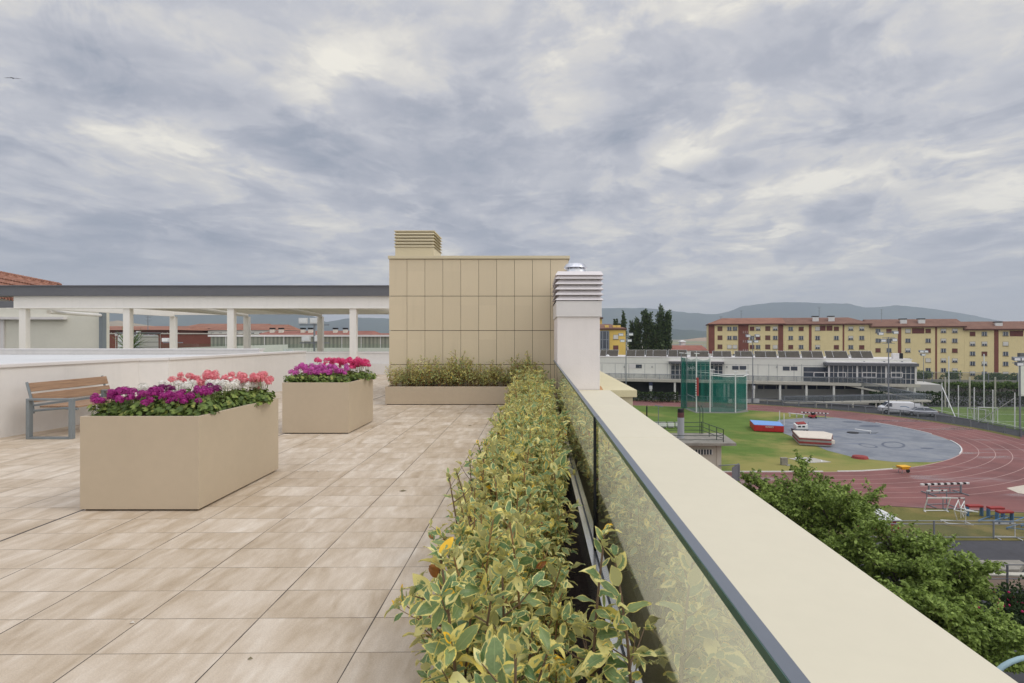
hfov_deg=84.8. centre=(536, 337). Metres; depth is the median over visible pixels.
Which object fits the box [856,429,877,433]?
hurdle
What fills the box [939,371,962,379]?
tree
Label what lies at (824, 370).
building
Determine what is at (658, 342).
poplar tree
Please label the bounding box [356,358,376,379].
geranium
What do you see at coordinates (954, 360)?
window
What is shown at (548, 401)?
variegated shrub
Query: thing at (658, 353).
solar collector
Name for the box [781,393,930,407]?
walkway ramp
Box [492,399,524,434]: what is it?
variegated shrub
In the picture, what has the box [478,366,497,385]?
variegated shrub
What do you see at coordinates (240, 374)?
geranium
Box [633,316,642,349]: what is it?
poplar tree
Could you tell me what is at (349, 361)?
geranium
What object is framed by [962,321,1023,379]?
apartment building
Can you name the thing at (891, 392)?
walkway ramp
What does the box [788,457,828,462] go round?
shot put circle
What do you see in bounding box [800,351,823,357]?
solar collector
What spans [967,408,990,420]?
football goal
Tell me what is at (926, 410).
silver car
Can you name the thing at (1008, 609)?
rose bush
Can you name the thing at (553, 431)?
variegated shrub
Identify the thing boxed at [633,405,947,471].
infield grass
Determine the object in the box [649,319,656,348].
poplar tree
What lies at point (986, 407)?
football goal
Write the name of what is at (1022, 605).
rose bush
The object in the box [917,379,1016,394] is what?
retaining wall
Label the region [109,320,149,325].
foothills
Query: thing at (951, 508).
hurdle
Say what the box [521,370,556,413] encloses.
variegated shrub
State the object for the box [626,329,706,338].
foothills
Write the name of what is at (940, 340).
apartment building
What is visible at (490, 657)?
variegated shrub
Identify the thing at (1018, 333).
lattice window
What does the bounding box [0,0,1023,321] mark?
sky
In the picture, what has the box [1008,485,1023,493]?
sand pit
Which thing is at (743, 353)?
solar collector
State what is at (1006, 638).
maple tree
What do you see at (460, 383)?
variegated shrub
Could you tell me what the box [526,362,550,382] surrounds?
variegated shrub
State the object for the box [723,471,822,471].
track kerb
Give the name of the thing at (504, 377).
variegated shrub
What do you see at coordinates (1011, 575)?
beige wall
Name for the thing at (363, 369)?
geranium
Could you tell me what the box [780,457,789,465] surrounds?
utility box
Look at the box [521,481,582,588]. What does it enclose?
variegated shrub
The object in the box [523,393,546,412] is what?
variegated shrub
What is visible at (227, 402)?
geranium
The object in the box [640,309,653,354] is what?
poplar tree
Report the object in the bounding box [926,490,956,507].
hurdle
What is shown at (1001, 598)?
rose bush
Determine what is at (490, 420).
variegated shrub
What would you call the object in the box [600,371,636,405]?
parapet wall
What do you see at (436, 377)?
variegated shrub
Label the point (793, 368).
window
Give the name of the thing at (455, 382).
variegated shrub
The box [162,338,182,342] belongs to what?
rooftop unit
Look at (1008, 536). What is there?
hurdle
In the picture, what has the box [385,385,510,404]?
planter
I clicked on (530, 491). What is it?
variegated shrub
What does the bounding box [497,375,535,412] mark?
variegated shrub
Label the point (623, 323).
poplar tree
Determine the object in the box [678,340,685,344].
roof cabin
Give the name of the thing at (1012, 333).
lattice window
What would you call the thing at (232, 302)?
pergola
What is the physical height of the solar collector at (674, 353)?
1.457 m
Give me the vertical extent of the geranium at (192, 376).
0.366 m
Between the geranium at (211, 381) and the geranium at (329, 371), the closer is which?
the geranium at (211, 381)
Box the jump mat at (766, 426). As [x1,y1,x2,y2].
[750,420,783,431]
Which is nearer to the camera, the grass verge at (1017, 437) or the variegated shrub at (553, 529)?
the variegated shrub at (553, 529)
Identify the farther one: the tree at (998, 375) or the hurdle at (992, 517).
the tree at (998, 375)
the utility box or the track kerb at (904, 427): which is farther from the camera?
the track kerb at (904, 427)
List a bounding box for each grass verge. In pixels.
[654,400,1019,438]
[807,506,1023,539]
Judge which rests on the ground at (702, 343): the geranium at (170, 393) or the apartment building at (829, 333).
the apartment building at (829, 333)
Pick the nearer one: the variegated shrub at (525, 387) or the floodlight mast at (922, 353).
the variegated shrub at (525, 387)
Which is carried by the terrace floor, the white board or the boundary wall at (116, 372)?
the boundary wall at (116, 372)
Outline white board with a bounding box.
[729,399,758,402]
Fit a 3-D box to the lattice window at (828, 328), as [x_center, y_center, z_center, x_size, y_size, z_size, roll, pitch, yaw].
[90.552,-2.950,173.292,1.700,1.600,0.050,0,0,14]
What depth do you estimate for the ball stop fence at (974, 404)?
84.44 m
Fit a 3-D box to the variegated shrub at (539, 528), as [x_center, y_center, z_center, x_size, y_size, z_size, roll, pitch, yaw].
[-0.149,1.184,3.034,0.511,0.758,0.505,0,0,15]
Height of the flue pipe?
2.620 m
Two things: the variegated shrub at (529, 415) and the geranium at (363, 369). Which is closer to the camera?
the variegated shrub at (529, 415)
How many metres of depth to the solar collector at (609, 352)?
123.65 m
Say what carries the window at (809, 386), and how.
in the building at (824, 370)
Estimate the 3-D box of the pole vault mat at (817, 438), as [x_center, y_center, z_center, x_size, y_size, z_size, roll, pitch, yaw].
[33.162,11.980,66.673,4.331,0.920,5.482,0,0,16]
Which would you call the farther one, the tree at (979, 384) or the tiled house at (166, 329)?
the tree at (979, 384)
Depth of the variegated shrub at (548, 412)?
6.62 m
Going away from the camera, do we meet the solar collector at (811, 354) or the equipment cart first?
the equipment cart
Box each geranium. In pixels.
[87,387,131,415]
[106,386,144,415]
[123,387,163,415]
[137,383,164,400]
[146,386,184,415]
[153,384,175,401]
[157,389,199,415]
[158,379,197,404]
[167,372,195,394]
[180,385,219,415]
[185,369,221,396]
[192,382,222,412]
[195,370,225,396]
[195,379,219,398]
[206,379,241,409]
[220,371,247,394]
[220,373,256,406]
[228,377,258,406]
[237,376,265,390]
[249,372,273,404]
[253,371,275,398]
[283,366,303,381]
[294,364,314,381]
[299,362,315,375]
[302,366,323,381]
[308,365,332,381]
[314,357,337,364]
[315,363,325,374]
[319,363,344,381]
[333,358,343,371]
[333,363,351,381]
[335,363,350,379]
[339,359,357,379]
[349,357,366,379]
[349,358,369,380]
[350,366,365,371]
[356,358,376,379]
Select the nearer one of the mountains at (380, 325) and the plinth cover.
the plinth cover
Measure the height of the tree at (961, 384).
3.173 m
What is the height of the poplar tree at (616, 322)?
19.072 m
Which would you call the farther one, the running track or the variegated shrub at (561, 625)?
the running track
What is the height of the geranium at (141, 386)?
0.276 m
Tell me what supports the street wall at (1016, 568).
on the asphalt road
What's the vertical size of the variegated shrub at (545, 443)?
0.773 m
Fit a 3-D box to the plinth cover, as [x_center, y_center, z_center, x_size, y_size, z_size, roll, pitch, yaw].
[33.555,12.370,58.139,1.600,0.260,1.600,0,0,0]
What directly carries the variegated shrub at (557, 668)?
on the planting bed
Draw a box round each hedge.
[633,390,678,401]
[868,390,1023,405]
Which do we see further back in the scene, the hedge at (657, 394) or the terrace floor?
the hedge at (657, 394)
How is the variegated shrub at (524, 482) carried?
on the planting bed
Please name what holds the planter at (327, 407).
on the terrace floor
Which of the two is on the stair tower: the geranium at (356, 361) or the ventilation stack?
the ventilation stack
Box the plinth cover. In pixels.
[851,455,868,459]
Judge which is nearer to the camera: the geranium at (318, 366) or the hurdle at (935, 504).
the geranium at (318, 366)
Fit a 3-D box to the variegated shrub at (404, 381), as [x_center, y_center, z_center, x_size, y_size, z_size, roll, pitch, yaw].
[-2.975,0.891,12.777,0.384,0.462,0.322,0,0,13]
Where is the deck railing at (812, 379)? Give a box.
[605,373,902,383]
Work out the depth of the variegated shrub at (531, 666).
1.56 m
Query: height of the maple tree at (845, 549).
4.087 m
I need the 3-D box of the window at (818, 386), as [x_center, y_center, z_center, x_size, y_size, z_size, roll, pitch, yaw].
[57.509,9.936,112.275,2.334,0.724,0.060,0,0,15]
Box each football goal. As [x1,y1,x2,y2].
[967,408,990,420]
[975,407,997,422]
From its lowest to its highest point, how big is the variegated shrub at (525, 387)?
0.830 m
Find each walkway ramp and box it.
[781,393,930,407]
[849,379,922,399]
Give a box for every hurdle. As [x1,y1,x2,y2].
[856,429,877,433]
[923,497,950,511]
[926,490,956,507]
[940,521,970,523]
[942,497,964,511]
[954,499,966,519]
[960,501,972,517]
[978,515,1007,521]
[995,517,1023,521]
[995,522,1022,540]
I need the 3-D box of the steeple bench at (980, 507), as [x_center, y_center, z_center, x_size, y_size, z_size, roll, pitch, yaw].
[30.730,12.120,39.326,1.080,0.760,0.400,0,0,0]
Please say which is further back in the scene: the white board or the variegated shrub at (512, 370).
the white board
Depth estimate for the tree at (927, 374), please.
138.94 m
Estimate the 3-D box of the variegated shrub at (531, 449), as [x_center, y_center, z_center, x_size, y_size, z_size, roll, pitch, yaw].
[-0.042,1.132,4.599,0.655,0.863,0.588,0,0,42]
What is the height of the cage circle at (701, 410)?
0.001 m
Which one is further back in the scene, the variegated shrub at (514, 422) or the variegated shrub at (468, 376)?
the variegated shrub at (468, 376)
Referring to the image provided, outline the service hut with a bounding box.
[670,433,735,468]
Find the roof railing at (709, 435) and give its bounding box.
[655,406,723,441]
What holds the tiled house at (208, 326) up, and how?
on the ground at (702, 343)
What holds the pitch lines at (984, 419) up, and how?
on the football pitch
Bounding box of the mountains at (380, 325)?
[109,313,390,332]
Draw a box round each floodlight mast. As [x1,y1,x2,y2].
[299,318,328,350]
[618,333,632,384]
[745,334,759,403]
[877,331,898,414]
[918,350,927,381]
[1011,357,1023,435]
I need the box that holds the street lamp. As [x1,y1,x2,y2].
[997,655,1023,670]
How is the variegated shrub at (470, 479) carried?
on the planting bed
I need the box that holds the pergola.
[0,285,388,358]
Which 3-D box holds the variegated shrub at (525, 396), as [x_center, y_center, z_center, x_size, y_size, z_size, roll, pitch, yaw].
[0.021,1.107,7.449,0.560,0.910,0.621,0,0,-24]
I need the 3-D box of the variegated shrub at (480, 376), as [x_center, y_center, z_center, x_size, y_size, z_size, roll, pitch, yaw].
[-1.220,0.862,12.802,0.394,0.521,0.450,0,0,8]
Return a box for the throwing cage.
[681,353,749,411]
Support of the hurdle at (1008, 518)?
on the grass verge at (909, 513)
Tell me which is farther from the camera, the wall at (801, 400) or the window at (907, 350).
the window at (907, 350)
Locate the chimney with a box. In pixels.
[552,263,603,389]
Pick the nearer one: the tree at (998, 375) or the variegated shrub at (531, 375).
the variegated shrub at (531, 375)
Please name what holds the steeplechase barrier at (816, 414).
on the blue surface
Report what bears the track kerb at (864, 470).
on the infield grass at (757, 450)
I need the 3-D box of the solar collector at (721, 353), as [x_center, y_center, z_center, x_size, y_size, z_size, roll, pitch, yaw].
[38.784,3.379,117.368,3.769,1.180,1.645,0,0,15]
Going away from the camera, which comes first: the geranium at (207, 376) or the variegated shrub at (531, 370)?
the geranium at (207, 376)
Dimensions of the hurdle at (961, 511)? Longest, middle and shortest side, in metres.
1.891 x 1.000 x 0.780 m
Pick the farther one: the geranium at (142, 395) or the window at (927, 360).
the window at (927, 360)
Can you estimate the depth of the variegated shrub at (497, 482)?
3.07 m
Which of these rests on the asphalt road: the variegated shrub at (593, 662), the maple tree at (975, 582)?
the maple tree at (975, 582)
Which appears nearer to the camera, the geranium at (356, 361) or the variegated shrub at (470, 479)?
the variegated shrub at (470, 479)
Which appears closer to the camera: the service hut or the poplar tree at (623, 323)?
the service hut
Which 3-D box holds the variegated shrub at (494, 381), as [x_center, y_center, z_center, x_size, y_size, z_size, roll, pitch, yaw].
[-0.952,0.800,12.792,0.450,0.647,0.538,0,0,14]
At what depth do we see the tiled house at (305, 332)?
90.00 m
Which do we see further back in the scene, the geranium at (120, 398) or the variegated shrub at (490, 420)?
the variegated shrub at (490, 420)
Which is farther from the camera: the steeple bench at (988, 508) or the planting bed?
the steeple bench at (988, 508)
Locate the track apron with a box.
[868,435,1023,511]
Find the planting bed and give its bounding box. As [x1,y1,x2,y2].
[546,477,606,682]
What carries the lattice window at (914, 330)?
in the apartment building at (940, 340)
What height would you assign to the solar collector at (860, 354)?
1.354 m
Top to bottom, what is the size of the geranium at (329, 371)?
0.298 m
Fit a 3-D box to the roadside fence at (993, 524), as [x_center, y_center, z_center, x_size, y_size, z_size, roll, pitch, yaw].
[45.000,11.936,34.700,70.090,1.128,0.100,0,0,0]
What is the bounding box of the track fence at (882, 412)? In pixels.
[643,394,1023,436]
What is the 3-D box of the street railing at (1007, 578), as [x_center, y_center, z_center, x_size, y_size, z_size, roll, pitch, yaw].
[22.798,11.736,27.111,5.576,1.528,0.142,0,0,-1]
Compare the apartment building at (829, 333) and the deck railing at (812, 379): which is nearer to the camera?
the deck railing at (812, 379)
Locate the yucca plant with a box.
[110,327,146,347]
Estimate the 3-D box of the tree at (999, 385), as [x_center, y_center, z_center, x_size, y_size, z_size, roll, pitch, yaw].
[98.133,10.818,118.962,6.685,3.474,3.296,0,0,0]
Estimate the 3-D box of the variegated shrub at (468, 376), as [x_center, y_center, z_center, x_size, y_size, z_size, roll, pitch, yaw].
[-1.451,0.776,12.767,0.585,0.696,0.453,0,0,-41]
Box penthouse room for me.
[0,308,108,347]
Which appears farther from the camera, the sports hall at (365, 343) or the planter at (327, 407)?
the sports hall at (365, 343)
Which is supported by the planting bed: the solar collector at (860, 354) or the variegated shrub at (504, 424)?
the variegated shrub at (504, 424)
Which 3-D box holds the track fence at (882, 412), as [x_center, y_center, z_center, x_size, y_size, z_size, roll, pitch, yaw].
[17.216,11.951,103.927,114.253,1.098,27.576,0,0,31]
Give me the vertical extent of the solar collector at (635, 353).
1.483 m
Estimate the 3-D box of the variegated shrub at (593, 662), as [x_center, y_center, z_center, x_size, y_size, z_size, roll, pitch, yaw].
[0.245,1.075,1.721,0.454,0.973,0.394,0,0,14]
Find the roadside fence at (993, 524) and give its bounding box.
[845,520,1023,538]
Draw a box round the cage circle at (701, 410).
[684,407,748,412]
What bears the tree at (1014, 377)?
on the ground at (702, 343)
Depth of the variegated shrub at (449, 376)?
12.62 m
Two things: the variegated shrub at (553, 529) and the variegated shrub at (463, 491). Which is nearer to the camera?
the variegated shrub at (463, 491)
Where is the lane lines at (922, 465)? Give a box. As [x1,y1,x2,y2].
[637,401,1023,497]
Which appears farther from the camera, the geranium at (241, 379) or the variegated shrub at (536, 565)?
the geranium at (241, 379)
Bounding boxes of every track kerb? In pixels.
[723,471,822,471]
[837,468,892,471]
[875,422,931,433]
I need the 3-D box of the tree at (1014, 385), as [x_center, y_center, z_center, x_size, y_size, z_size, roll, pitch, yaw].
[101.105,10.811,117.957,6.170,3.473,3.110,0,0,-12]
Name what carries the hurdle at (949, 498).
on the grass verge at (909, 513)
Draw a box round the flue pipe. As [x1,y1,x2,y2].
[677,408,683,437]
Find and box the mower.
[808,413,816,417]
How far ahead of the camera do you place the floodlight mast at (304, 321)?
39.88 m
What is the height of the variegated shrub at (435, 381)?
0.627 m
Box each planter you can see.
[80,398,277,509]
[282,377,372,433]
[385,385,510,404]
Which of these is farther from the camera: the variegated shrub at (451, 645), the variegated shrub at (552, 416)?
the variegated shrub at (552, 416)
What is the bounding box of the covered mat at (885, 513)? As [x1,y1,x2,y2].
[857,507,900,532]
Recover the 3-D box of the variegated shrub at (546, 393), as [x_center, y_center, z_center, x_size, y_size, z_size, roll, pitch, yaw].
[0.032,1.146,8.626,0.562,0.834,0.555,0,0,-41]
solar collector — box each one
[600,350,618,355]
[626,350,644,355]
[646,350,666,356]
[668,350,686,356]
[690,351,708,356]
[712,351,731,356]
[734,351,751,356]
[754,351,776,357]
[777,351,799,357]
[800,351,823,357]
[824,351,848,357]
[849,351,873,357]
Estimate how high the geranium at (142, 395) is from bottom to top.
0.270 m
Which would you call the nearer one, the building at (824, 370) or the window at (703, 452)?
the window at (703, 452)
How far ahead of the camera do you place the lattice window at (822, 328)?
173.72 m
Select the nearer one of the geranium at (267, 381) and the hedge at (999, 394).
the geranium at (267, 381)
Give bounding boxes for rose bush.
[977,588,1023,621]
[980,591,1023,625]
[996,574,1023,612]
[1006,590,1023,616]
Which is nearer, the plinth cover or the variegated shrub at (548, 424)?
the variegated shrub at (548, 424)
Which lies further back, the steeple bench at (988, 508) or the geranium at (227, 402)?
the steeple bench at (988, 508)
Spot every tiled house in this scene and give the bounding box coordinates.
[0,271,61,300]
[109,326,207,332]
[190,324,271,328]
[207,325,300,333]
[260,328,383,334]
[671,345,706,354]
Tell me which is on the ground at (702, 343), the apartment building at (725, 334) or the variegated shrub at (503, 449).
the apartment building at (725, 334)
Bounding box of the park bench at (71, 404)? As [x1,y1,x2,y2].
[25,375,141,438]
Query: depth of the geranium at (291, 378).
8.83 m
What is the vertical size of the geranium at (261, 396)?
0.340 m
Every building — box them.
[109,333,259,347]
[600,324,626,354]
[600,355,940,402]
[686,337,706,340]
[706,318,785,355]
[782,316,872,356]
[863,318,966,379]
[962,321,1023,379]
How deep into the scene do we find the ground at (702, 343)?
1339.14 m
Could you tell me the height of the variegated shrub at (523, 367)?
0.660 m
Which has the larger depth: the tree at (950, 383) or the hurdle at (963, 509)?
the tree at (950, 383)
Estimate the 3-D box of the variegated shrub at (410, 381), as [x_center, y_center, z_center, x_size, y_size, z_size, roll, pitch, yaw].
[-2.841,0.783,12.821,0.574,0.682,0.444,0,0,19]
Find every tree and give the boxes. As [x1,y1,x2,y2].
[613,318,619,324]
[620,310,626,351]
[627,319,635,349]
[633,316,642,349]
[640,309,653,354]
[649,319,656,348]
[651,303,667,349]
[663,309,673,354]
[737,449,852,525]
[777,476,890,556]
[818,528,892,584]
[843,511,962,587]
[874,575,991,643]
[884,528,1006,606]
[900,565,1023,674]
[917,369,934,378]
[929,381,954,391]
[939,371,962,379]
[946,381,978,392]
[968,381,989,392]
[974,372,1002,379]
[985,381,1014,391]
[990,372,1010,379]
[1006,382,1017,391]
[1010,372,1016,379]
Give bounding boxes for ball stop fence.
[941,383,1014,428]
[944,354,995,407]
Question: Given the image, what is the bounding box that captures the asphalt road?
[634,394,1023,682]
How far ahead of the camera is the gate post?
48.61 m
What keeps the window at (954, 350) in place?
in the apartment building at (940, 340)
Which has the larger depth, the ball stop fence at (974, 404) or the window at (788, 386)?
the window at (788, 386)
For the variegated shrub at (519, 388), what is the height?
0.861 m
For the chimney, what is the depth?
10.71 m
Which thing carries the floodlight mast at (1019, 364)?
on the track apron
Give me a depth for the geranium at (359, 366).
9.71 m
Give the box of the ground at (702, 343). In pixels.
[626,339,706,352]
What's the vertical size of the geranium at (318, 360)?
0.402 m
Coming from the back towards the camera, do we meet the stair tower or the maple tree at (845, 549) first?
the maple tree at (845, 549)
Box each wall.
[0,351,306,437]
[306,351,389,374]
[579,390,1017,682]
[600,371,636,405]
[759,399,868,404]
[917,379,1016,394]
[969,560,1023,571]
[985,572,1023,588]
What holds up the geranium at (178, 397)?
in the planter at (164, 462)
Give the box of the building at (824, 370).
[600,355,940,402]
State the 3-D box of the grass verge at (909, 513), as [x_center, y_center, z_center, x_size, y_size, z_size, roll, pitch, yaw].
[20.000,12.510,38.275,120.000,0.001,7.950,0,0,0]
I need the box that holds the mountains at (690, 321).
[602,302,998,330]
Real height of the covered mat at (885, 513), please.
1.000 m
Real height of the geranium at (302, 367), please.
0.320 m
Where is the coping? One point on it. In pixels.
(15, 355)
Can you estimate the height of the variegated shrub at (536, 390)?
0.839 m
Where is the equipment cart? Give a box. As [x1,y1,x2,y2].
[791,421,808,430]
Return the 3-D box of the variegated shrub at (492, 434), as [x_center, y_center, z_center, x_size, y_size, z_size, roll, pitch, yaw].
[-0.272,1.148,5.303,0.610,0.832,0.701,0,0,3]
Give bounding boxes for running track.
[633,400,1023,498]
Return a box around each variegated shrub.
[384,362,403,385]
[384,537,551,682]
[393,499,535,682]
[398,367,411,385]
[400,357,420,385]
[410,368,424,385]
[411,355,438,385]
[424,360,442,385]
[426,500,552,619]
[427,467,494,594]
[428,564,564,682]
[430,355,453,385]
[436,499,590,682]
[437,460,556,556]
[440,358,462,385]
[444,482,574,629]
[445,462,540,554]
[446,349,477,385]
[446,535,586,655]
[449,363,465,385]
[456,436,525,507]
[456,440,501,510]
[458,435,556,533]
[460,625,575,682]
[461,357,484,385]
[471,618,538,682]
[473,414,519,459]
[475,364,490,385]
[477,433,543,477]
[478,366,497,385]
[479,403,528,450]
[479,410,535,474]
[479,482,551,589]
[485,360,501,385]
[486,404,544,450]
[488,409,514,440]
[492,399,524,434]
[492,426,578,558]
[493,449,574,522]
[497,362,512,385]
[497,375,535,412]
[499,393,529,415]
[500,425,576,499]
[502,393,535,415]
[504,358,523,382]
[505,350,538,380]
[505,379,528,404]
[507,365,535,394]
[507,369,528,391]
[510,423,571,488]
[510,428,566,484]
[512,393,571,474]
[514,404,567,448]
[518,380,535,396]
[520,358,531,376]
[520,387,562,435]
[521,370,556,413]
[521,385,558,411]
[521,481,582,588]
[522,379,555,413]
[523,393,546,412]
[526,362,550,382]
[527,369,556,409]
[527,397,569,456]
[529,407,562,432]
[530,361,543,379]
[531,402,567,442]
[533,385,559,413]
[539,393,559,414]
[555,524,653,682]
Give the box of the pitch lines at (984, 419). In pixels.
[935,409,1023,427]
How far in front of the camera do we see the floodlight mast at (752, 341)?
105.65 m
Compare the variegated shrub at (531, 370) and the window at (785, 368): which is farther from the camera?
the window at (785, 368)
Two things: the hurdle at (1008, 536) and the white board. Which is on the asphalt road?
the white board
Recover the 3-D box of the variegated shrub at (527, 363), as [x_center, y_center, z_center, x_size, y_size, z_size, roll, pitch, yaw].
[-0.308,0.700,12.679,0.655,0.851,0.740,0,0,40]
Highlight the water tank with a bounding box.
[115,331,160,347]
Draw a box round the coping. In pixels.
[0,348,264,363]
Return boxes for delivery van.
[877,401,919,413]
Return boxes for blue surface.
[777,417,960,461]
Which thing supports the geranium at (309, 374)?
in the planter at (327, 407)
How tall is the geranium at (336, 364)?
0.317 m
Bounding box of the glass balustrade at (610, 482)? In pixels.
[553,360,810,682]
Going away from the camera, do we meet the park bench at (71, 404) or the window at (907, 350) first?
the park bench at (71, 404)
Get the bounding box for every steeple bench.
[965,504,983,515]
[986,506,1004,517]
[995,510,1013,520]
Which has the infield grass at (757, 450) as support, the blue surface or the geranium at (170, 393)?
the blue surface
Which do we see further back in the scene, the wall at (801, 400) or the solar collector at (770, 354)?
the solar collector at (770, 354)
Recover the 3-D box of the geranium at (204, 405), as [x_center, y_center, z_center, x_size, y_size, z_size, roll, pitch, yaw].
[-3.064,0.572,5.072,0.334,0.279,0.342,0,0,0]
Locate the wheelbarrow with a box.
[892,465,910,472]
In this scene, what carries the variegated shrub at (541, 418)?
on the planting bed
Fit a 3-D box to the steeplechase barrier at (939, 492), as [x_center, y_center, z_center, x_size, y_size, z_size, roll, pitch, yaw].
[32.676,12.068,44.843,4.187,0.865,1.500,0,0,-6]
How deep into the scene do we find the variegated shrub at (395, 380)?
12.62 m
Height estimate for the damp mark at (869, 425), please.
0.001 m
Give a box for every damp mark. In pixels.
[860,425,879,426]
[881,442,904,447]
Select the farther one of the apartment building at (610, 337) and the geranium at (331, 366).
the apartment building at (610, 337)
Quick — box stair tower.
[388,256,569,384]
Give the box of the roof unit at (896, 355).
[891,353,902,358]
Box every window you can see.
[693,449,712,455]
[764,385,775,388]
[783,366,789,370]
[787,385,801,388]
[791,366,797,370]
[804,385,815,388]
[817,385,829,388]
[820,326,825,330]
[826,326,831,330]
[832,386,843,388]
[875,348,880,352]
[905,348,910,352]
[912,328,917,333]
[918,328,923,333]
[925,358,930,362]
[952,348,957,352]
[952,358,957,362]
[1010,331,1015,335]
[1016,331,1022,335]
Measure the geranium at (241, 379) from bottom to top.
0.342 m
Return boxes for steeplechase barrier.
[801,412,828,417]
[920,482,969,496]
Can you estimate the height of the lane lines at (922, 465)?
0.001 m
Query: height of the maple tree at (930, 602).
3.997 m
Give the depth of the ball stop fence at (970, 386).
100.89 m
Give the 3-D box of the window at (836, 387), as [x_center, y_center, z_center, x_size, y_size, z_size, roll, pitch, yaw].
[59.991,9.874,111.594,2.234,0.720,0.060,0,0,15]
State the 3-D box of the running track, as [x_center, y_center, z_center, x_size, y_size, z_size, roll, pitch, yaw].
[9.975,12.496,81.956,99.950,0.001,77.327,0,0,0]
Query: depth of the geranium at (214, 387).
5.34 m
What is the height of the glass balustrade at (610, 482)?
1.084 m
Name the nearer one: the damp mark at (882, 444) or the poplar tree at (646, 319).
the damp mark at (882, 444)
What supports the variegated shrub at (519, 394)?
on the planting bed
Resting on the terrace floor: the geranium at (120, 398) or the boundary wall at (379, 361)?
the boundary wall at (379, 361)
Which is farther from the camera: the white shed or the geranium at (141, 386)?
the white shed
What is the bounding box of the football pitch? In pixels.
[929,407,1023,430]
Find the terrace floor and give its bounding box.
[0,375,504,682]
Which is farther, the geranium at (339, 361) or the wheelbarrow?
the wheelbarrow
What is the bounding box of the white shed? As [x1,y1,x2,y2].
[1017,353,1023,395]
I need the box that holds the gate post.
[718,463,739,481]
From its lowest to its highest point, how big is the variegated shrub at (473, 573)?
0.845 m
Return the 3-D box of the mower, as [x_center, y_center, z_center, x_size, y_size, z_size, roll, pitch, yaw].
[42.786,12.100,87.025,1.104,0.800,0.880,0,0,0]
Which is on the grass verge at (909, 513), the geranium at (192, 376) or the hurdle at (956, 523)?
the hurdle at (956, 523)
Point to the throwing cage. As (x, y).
(713, 397)
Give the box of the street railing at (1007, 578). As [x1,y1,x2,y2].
[971,564,1023,591]
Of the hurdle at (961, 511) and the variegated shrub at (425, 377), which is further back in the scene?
the hurdle at (961, 511)
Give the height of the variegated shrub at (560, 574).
0.745 m
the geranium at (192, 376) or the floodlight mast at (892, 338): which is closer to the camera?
the geranium at (192, 376)
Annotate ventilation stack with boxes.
[394,230,441,255]
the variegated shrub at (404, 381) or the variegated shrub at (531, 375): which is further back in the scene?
the variegated shrub at (404, 381)
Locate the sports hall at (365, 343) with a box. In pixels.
[208,335,388,350]
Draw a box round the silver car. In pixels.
[903,406,938,416]
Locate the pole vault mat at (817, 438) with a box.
[792,430,834,446]
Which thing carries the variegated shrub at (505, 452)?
on the planting bed
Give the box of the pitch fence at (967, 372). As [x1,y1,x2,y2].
[932,372,1017,395]
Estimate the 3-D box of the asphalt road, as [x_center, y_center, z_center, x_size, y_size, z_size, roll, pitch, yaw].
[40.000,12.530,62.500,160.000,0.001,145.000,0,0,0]
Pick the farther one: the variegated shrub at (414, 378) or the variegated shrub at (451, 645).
the variegated shrub at (414, 378)
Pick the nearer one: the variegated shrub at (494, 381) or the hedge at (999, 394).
the variegated shrub at (494, 381)
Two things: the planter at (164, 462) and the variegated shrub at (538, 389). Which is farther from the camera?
the variegated shrub at (538, 389)
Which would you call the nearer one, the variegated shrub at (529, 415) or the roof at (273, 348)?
the variegated shrub at (529, 415)
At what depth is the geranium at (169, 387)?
5.28 m
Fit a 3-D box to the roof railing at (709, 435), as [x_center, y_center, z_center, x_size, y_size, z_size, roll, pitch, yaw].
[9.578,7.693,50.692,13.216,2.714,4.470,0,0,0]
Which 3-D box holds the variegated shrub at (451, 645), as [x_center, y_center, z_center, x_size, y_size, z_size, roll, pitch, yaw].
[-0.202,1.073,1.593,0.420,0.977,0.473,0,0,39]
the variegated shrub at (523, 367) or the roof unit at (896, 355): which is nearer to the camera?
the variegated shrub at (523, 367)
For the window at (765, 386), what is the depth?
114.90 m
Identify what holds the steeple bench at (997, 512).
on the grass verge at (909, 513)
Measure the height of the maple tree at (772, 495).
6.469 m
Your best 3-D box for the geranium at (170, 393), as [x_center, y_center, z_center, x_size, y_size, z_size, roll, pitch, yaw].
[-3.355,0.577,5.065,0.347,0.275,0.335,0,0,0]
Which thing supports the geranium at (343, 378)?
in the planter at (327, 407)
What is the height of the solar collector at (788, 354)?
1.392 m
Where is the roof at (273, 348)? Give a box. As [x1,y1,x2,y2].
[186,344,287,351]
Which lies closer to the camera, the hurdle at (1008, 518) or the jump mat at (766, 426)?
the hurdle at (1008, 518)
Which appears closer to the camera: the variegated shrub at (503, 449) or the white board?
the variegated shrub at (503, 449)
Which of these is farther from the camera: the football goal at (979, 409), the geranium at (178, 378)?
the football goal at (979, 409)
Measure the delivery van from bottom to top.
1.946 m
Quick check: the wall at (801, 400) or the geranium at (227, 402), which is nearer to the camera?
the geranium at (227, 402)
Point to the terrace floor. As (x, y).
(295, 567)
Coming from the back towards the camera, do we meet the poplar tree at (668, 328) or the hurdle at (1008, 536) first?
the poplar tree at (668, 328)
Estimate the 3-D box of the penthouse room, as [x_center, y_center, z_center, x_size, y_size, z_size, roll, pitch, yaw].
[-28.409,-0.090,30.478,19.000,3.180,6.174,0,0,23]
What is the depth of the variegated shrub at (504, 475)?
3.68 m
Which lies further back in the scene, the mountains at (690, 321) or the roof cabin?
the mountains at (690, 321)
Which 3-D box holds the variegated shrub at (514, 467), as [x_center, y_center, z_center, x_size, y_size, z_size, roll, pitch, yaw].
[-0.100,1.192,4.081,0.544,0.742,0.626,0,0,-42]
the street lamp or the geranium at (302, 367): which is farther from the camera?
the street lamp

